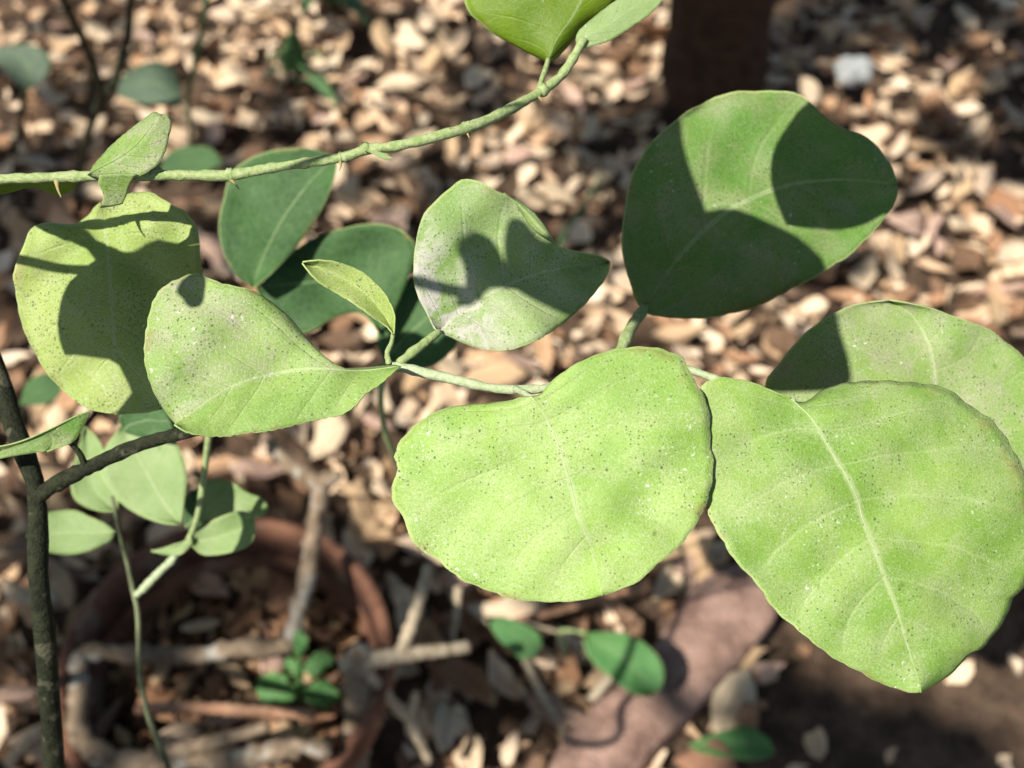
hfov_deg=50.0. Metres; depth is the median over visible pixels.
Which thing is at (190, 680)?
dry leaf
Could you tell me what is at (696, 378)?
dry leaf
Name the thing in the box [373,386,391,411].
dry leaf
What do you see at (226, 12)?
dry leaf
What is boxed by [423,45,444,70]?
dry leaf
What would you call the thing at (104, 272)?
citrus branch
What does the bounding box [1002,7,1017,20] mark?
dry leaf
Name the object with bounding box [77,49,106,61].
dry leaf
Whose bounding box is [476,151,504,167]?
dry leaf
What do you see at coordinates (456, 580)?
dry leaf
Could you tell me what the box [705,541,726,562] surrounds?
dry leaf
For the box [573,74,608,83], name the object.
dry leaf
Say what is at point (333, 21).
dry leaf
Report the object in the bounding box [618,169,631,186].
dry leaf
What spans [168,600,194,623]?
dry leaf
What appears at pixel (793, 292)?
dry leaf
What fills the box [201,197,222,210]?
dry leaf
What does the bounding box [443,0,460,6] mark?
dry leaf
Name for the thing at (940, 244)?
dry leaf
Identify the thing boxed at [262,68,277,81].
dry leaf
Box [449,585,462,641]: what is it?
dry twig
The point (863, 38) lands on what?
dry leaf
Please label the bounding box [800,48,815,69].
dry leaf
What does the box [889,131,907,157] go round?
dry leaf
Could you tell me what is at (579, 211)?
dry twig
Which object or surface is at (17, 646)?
dry leaf
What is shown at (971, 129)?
dry leaf
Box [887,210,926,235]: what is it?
dry leaf
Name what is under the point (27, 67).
citrus seedling
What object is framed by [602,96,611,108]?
dry leaf
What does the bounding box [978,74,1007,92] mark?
dry leaf
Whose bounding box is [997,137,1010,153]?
dry leaf
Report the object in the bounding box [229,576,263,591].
dry leaf
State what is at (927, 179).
dry leaf
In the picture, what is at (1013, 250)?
dry leaf
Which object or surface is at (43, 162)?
dry leaf
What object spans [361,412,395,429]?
dry leaf
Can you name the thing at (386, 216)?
dry leaf
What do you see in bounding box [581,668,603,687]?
dry leaf
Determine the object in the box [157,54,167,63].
dry leaf
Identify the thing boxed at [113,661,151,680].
dry leaf
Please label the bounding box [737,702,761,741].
dry leaf
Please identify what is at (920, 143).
dry leaf
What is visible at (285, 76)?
dry leaf
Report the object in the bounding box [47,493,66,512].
dry leaf
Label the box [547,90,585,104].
dry leaf
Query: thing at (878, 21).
dry leaf
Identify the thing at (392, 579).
dry leaf
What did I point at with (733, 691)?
dry leaf
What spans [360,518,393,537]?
dry leaf
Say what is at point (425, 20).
dry leaf
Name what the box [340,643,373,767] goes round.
dry twig
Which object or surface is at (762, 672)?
dry leaf
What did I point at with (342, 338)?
dry leaf
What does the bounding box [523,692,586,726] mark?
dry leaf
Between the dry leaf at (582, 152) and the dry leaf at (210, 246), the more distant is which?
the dry leaf at (582, 152)
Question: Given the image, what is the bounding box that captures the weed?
[256,630,339,709]
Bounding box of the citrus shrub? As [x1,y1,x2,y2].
[0,90,1023,767]
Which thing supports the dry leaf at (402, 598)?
on the leaf litter
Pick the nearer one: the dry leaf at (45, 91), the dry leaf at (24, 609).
the dry leaf at (24, 609)
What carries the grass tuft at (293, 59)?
on the leaf litter
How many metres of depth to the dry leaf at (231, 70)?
1.31 m
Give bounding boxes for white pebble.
[834,55,873,86]
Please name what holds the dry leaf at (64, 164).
on the leaf litter
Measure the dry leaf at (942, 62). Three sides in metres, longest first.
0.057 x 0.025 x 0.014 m
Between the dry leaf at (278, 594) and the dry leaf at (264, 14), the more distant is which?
the dry leaf at (264, 14)
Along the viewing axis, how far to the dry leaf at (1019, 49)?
1.31 m
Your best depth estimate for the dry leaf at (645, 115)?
1.24 m
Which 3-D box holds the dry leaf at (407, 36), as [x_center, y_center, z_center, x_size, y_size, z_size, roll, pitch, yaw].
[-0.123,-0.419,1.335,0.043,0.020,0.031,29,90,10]
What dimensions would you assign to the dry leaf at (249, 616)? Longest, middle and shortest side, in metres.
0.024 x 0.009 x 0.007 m
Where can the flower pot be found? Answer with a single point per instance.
(346, 611)
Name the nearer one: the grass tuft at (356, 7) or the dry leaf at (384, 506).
the dry leaf at (384, 506)
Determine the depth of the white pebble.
1.27 m
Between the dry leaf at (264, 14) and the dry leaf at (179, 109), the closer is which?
the dry leaf at (179, 109)
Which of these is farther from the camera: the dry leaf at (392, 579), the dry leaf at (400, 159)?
the dry leaf at (400, 159)
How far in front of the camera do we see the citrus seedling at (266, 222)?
0.40 m
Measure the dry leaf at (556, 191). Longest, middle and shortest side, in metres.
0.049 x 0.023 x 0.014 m
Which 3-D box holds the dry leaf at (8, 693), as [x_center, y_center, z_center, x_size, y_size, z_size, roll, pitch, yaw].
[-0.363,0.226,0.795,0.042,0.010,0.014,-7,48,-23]
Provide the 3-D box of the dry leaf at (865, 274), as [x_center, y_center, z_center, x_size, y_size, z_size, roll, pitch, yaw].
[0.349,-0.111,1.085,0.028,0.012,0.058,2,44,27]
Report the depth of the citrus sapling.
0.38 m
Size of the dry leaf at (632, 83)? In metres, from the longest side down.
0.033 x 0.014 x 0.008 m
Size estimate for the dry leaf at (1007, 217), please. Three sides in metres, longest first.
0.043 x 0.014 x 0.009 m
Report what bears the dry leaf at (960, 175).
on the leaf litter
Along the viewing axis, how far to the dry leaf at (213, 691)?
0.72 m
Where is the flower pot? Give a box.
[58,518,395,767]
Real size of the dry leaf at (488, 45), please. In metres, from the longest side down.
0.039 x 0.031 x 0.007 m
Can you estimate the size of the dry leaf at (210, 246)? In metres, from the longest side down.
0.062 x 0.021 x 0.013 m
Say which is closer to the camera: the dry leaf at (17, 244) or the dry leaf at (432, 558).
the dry leaf at (432, 558)
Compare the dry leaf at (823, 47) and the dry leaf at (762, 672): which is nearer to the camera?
the dry leaf at (762, 672)
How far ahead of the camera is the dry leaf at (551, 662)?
0.81 m
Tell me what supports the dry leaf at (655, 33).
on the leaf litter
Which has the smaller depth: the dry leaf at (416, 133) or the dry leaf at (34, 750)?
the dry leaf at (34, 750)
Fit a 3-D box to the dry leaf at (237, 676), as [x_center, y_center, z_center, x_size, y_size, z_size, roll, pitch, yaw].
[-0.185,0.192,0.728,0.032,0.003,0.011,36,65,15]
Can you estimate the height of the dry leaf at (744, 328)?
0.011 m
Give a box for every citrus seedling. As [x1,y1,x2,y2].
[0,0,222,426]
[219,148,457,468]
[484,616,663,696]
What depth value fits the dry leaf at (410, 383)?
0.99 m
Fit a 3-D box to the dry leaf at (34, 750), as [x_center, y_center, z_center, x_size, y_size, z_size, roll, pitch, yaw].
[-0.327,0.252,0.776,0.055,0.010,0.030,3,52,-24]
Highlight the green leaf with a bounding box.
[688,726,774,760]
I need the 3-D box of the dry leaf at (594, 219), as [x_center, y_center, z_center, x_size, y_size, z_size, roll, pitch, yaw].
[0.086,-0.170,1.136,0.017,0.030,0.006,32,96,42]
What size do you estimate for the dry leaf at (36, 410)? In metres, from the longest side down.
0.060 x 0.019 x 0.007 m
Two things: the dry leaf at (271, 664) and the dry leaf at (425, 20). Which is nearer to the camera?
the dry leaf at (271, 664)
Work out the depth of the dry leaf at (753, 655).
0.82 m
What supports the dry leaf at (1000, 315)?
on the leaf litter
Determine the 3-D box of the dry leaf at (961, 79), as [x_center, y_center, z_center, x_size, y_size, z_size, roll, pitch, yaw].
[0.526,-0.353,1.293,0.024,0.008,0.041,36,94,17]
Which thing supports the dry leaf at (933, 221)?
on the leaf litter
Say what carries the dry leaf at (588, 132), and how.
on the leaf litter
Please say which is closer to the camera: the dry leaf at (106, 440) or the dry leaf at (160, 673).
the dry leaf at (160, 673)
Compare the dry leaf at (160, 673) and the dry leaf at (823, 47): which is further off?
the dry leaf at (823, 47)
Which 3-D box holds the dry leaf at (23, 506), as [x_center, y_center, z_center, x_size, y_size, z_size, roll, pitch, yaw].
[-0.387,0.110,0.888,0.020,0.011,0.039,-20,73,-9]
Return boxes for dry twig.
[0,541,26,561]
[3,727,41,767]
[134,700,315,720]
[338,564,469,764]
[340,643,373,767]
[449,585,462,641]
[512,583,640,621]
[520,658,568,738]
[559,175,603,245]
[586,673,613,703]
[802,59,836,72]
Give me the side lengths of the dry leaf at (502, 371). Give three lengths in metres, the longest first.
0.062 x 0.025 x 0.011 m
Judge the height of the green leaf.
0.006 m
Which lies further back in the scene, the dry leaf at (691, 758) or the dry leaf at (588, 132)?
the dry leaf at (588, 132)
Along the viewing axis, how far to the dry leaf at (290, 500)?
0.91 m
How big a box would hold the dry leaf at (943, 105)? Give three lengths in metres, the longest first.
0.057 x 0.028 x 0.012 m
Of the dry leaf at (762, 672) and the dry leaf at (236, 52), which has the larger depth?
the dry leaf at (236, 52)
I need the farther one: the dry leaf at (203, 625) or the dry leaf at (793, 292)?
the dry leaf at (793, 292)
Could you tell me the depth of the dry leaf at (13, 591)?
0.85 m
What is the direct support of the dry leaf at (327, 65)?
on the leaf litter
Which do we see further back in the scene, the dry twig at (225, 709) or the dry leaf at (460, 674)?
the dry leaf at (460, 674)
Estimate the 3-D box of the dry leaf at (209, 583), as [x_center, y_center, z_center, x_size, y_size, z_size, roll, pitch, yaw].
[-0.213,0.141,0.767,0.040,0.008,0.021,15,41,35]
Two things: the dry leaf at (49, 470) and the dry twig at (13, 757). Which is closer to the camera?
the dry twig at (13, 757)
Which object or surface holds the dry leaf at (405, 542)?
on the leaf litter
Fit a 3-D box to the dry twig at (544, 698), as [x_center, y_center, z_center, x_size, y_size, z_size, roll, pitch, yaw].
[0.031,0.237,0.787,0.008,0.016,0.096,-22,53,-17]
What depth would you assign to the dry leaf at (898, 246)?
1.12 m
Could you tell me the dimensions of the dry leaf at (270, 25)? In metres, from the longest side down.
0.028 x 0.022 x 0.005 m
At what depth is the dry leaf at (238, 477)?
0.93 m
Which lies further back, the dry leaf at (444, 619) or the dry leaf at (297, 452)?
the dry leaf at (297, 452)
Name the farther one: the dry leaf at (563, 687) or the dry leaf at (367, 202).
the dry leaf at (367, 202)
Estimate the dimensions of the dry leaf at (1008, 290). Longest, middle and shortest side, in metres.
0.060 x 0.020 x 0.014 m
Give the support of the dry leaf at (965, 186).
on the leaf litter
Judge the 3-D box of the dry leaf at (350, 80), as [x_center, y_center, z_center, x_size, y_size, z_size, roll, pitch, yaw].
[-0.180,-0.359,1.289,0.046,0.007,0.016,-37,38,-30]
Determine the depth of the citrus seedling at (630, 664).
0.75 m
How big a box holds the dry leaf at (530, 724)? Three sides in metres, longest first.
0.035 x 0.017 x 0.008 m
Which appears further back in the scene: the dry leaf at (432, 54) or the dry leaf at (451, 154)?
the dry leaf at (432, 54)
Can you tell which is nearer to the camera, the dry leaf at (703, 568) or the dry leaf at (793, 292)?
the dry leaf at (703, 568)
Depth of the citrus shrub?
0.26 m
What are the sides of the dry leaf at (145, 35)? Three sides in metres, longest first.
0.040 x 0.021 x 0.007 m
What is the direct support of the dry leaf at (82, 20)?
on the leaf litter
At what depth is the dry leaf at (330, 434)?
0.95 m
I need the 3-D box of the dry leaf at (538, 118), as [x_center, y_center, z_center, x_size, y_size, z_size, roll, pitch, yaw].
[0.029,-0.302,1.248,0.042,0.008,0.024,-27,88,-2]
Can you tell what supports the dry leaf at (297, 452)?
on the leaf litter
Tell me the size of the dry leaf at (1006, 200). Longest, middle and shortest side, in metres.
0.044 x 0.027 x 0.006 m
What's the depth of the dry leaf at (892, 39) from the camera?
1.33 m
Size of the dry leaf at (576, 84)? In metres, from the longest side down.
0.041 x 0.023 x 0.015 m
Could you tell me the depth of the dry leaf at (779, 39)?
1.35 m
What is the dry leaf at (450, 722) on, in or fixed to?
on the leaf litter
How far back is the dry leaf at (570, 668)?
0.81 m
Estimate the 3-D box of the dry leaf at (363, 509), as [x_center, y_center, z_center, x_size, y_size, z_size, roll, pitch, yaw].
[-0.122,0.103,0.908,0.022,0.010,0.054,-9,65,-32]
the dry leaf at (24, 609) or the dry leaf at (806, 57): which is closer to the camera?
the dry leaf at (24, 609)
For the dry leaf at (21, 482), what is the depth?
0.93 m
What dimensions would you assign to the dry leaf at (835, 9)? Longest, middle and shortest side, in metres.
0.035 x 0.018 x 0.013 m
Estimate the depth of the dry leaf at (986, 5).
1.39 m
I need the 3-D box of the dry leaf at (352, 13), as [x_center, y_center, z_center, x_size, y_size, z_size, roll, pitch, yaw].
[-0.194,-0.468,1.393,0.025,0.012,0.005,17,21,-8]
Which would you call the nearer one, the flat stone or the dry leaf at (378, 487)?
the flat stone
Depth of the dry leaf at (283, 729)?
0.70 m
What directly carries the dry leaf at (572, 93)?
on the leaf litter
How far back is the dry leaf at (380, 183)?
1.17 m
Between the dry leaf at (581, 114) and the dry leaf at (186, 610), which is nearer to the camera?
the dry leaf at (186, 610)
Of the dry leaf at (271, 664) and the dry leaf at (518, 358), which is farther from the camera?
the dry leaf at (518, 358)
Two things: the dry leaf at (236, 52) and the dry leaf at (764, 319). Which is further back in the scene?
the dry leaf at (236, 52)
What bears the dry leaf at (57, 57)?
on the leaf litter
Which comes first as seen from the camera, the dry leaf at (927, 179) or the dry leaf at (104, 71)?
the dry leaf at (927, 179)
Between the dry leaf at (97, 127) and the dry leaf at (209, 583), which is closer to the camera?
the dry leaf at (209, 583)
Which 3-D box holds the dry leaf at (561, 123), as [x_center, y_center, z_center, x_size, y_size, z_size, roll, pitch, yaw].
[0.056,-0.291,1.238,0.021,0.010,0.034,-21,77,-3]
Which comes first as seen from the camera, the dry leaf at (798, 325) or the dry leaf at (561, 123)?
the dry leaf at (798, 325)
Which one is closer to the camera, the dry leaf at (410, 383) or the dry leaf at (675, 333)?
the dry leaf at (410, 383)
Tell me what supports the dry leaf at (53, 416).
on the leaf litter
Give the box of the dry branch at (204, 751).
[65,431,342,767]
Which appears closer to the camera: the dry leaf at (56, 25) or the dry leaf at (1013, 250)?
the dry leaf at (1013, 250)
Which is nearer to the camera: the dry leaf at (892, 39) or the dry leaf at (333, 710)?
the dry leaf at (333, 710)
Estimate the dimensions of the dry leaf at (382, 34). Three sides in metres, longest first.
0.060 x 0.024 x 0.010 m
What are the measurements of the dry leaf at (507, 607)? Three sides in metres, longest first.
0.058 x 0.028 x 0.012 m
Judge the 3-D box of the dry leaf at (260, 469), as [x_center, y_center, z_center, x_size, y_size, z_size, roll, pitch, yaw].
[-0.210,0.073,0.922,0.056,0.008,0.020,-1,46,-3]
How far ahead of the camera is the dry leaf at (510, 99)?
1.27 m
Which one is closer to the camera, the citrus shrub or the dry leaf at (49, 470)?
the citrus shrub
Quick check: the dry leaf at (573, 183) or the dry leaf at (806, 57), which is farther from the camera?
the dry leaf at (806, 57)
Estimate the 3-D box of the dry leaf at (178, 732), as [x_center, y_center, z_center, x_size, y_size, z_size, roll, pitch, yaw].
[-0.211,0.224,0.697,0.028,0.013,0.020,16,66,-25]
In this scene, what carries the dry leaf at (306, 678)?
in the flower pot
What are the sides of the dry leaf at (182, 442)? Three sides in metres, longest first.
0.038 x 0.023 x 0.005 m
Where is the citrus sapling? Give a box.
[48,409,268,767]
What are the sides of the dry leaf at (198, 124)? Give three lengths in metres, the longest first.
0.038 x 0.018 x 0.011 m
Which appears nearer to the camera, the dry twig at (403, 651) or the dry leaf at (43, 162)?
the dry twig at (403, 651)
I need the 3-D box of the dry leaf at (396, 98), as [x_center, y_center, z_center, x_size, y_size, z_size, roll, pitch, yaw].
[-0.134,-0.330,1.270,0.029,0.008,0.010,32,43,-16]
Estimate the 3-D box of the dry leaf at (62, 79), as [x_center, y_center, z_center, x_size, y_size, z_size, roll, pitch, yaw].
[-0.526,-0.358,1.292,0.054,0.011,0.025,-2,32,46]
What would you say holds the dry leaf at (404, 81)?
on the leaf litter
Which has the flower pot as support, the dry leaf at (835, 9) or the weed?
the weed
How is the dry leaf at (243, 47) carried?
on the leaf litter
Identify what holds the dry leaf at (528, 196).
on the leaf litter
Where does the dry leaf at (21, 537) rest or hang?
on the leaf litter
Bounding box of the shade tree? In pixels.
[659,0,774,127]
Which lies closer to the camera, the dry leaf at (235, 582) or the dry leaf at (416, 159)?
the dry leaf at (235, 582)
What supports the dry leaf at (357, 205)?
on the leaf litter
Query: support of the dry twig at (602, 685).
on the leaf litter
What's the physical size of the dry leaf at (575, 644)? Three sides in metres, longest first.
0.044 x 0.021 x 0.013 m
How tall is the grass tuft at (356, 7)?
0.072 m
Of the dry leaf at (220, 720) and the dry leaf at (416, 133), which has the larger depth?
the dry leaf at (416, 133)
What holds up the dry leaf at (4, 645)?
on the leaf litter
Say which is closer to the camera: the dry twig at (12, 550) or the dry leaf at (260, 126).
the dry twig at (12, 550)
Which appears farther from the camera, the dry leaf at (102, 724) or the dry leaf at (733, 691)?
the dry leaf at (733, 691)
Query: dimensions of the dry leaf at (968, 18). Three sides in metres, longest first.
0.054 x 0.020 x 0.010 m
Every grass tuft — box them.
[259,31,338,106]
[300,0,368,23]
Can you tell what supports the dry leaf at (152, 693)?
in the flower pot
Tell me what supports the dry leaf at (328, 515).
on the leaf litter
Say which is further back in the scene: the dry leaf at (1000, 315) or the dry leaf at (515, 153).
the dry leaf at (515, 153)
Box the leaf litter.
[0,0,1023,767]
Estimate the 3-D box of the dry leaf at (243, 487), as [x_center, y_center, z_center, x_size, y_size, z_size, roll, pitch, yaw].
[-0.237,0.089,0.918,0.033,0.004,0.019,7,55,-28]
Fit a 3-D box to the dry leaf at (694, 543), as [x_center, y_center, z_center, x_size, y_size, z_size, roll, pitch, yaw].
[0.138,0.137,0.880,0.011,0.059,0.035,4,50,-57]
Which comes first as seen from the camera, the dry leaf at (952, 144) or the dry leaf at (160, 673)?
the dry leaf at (160, 673)
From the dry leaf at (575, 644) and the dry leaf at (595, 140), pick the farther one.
the dry leaf at (595, 140)
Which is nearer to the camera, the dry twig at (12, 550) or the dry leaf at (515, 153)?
the dry twig at (12, 550)
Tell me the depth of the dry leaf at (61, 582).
0.86 m
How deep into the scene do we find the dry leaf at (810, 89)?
1.27 m
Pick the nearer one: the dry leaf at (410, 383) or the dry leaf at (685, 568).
the dry leaf at (685, 568)
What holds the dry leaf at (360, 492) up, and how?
on the leaf litter
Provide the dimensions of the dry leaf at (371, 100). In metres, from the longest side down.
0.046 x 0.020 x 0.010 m
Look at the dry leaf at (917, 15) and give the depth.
1.38 m
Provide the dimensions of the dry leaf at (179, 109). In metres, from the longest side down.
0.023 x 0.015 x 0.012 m
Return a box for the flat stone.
[549,564,777,767]
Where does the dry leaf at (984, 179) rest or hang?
on the leaf litter
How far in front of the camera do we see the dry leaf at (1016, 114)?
1.25 m
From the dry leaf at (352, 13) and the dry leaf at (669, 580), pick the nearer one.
the dry leaf at (669, 580)
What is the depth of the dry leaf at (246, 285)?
1.07 m
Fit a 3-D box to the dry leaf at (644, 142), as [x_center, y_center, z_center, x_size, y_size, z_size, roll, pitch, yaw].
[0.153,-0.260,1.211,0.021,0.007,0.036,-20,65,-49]
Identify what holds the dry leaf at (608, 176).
on the leaf litter
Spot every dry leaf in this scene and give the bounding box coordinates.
[0,532,25,570]
[0,639,9,675]
[0,684,36,702]
[1,576,58,603]
[7,724,42,761]
[8,154,58,169]
[11,637,34,668]
[12,238,25,251]
[17,473,25,493]
[17,598,57,632]
[18,500,27,541]
[19,463,65,495]
[29,369,46,428]
[35,77,61,106]
[43,401,64,429]
[47,22,67,28]
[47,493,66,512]
[48,559,75,608]
[49,51,75,64]
[49,553,64,576]
[53,70,76,85]
[56,161,72,167]
[72,115,105,136]
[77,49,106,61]
[78,14,96,28]
[85,19,115,40]
[94,697,122,738]
[99,67,112,76]
[101,431,115,446]
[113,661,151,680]
[134,29,158,46]
[138,687,179,703]
[151,663,170,685]
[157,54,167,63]
[158,722,202,743]
[161,664,206,715]
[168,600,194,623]
[173,107,186,117]
[177,438,189,446]
[179,619,221,631]
[182,103,226,123]
[189,571,229,596]
[191,115,205,138]
[199,234,222,273]
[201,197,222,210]
[201,701,256,725]
[203,668,226,702]
[205,120,222,146]
[208,5,235,22]
[215,661,249,690]
[222,59,249,82]
[228,48,244,57]
[229,459,284,477]
[229,461,243,483]
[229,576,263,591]
[231,605,261,634]
[235,483,246,491]
[239,44,258,49]
[244,282,261,291]
[255,441,272,458]
[257,17,278,32]
[257,113,277,129]
[258,9,284,16]
[260,655,284,675]
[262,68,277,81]
[263,571,295,612]
[266,443,310,468]
[271,485,302,522]
[273,720,297,762]
[282,72,313,79]
[297,20,322,34]
[303,646,328,683]
[303,703,341,724]
[305,415,347,459]
[305,509,333,518]
[312,114,332,122]
[315,48,341,74]
[317,327,363,347]
[320,18,341,23]
[332,192,366,214]
[336,480,372,501]
[342,71,372,86]
[342,172,358,198]
[349,11,367,18]
[349,477,377,524]
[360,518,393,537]
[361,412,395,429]
[362,93,393,108]
[364,200,379,214]
[368,209,410,223]
[371,480,387,496]
[372,176,384,186]
[373,16,392,53]
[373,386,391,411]
[374,500,398,513]
[376,73,423,91]
[379,151,413,166]
[386,89,407,103]
[386,571,414,599]
[391,583,424,636]
[392,21,426,48]
[394,202,411,231]
[396,534,426,556]
[403,374,424,392]
[405,129,435,150]
[407,155,421,163]
[417,5,435,30]
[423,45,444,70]
[425,553,441,563]
[429,607,466,632]
[430,657,444,691]
[432,563,446,578]
[433,655,490,704]
[433,700,467,753]
[437,357,468,376]
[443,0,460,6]
[445,116,457,164]
[449,574,466,589]
[453,733,482,767]
[465,360,526,384]
[465,597,539,623]
[475,34,501,63]
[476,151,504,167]
[493,96,517,101]
[500,353,537,368]
[503,145,533,161]
[516,184,550,209]
[521,704,542,734]
[523,108,555,130]
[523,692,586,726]
[531,645,556,667]
[534,183,576,204]
[537,677,581,704]
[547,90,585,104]
[550,110,571,139]
[554,643,580,686]
[557,626,590,664]
[559,77,587,98]
[560,81,583,110]
[566,174,582,192]
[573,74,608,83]
[575,110,587,123]
[575,147,594,162]
[581,113,598,140]
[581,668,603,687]
[587,213,603,224]
[590,136,610,143]
[590,168,615,189]
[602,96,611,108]
[603,154,615,171]
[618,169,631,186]
[620,76,645,88]
[634,111,658,120]
[639,21,668,43]
[639,135,649,149]
[652,564,684,600]
[653,325,705,341]
[657,533,713,579]
[673,739,736,767]
[675,553,695,592]
[686,360,700,387]
[693,549,714,580]
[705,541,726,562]
[711,667,756,732]
[729,320,753,335]
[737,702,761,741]
[740,644,769,669]
[750,662,785,683]
[756,312,775,326]
[770,25,792,48]
[785,287,799,297]
[793,320,807,329]
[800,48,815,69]
[800,77,819,104]
[813,29,835,70]
[822,4,839,14]
[841,31,877,44]
[849,251,877,288]
[865,15,898,27]
[883,34,901,45]
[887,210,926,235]
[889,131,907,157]
[890,232,905,262]
[901,167,943,193]
[907,139,948,148]
[912,6,924,21]
[926,139,969,151]
[926,212,943,239]
[935,236,946,256]
[936,56,961,67]
[937,93,956,134]
[947,70,971,99]
[948,217,981,234]
[952,161,965,195]
[952,178,976,199]
[954,2,977,27]
[960,114,989,142]
[963,283,1023,298]
[972,0,1000,10]
[975,162,993,198]
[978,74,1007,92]
[980,185,1023,216]
[984,297,1007,325]
[986,205,1019,231]
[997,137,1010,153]
[997,239,1023,262]
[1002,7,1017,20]
[1003,97,1023,120]
[1013,42,1023,56]
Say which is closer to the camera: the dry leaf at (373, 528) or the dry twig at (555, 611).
the dry twig at (555, 611)
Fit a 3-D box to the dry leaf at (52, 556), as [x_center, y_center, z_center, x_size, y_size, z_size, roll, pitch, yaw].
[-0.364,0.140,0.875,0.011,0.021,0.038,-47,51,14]
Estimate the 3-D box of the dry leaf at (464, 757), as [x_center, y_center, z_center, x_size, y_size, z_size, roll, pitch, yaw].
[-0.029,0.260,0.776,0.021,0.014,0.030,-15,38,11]
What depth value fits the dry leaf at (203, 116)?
1.24 m
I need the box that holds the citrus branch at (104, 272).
[0,0,662,414]
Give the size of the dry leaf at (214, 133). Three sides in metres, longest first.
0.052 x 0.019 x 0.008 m
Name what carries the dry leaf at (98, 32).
on the leaf litter
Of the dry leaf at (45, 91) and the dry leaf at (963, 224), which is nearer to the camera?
the dry leaf at (963, 224)
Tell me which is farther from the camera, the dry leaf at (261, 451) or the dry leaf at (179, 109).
the dry leaf at (179, 109)
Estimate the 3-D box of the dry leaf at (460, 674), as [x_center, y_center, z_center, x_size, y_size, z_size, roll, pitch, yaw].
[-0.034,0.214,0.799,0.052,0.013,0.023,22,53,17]
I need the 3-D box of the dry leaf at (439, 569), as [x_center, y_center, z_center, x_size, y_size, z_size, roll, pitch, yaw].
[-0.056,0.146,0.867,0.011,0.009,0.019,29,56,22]
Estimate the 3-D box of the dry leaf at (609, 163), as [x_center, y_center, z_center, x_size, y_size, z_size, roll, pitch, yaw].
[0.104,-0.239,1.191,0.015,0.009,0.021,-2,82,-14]
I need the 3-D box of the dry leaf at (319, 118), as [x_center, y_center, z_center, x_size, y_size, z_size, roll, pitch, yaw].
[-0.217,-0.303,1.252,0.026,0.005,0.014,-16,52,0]
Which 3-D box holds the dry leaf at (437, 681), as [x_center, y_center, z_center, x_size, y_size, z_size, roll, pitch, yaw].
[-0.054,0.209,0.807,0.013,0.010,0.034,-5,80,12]
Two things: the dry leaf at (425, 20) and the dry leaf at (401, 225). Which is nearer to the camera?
the dry leaf at (401, 225)
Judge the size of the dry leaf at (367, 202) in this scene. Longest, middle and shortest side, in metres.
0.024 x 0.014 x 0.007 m
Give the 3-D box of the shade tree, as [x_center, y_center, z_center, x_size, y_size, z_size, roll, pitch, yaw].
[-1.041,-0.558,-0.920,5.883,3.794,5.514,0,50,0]
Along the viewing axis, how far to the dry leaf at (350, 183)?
1.17 m

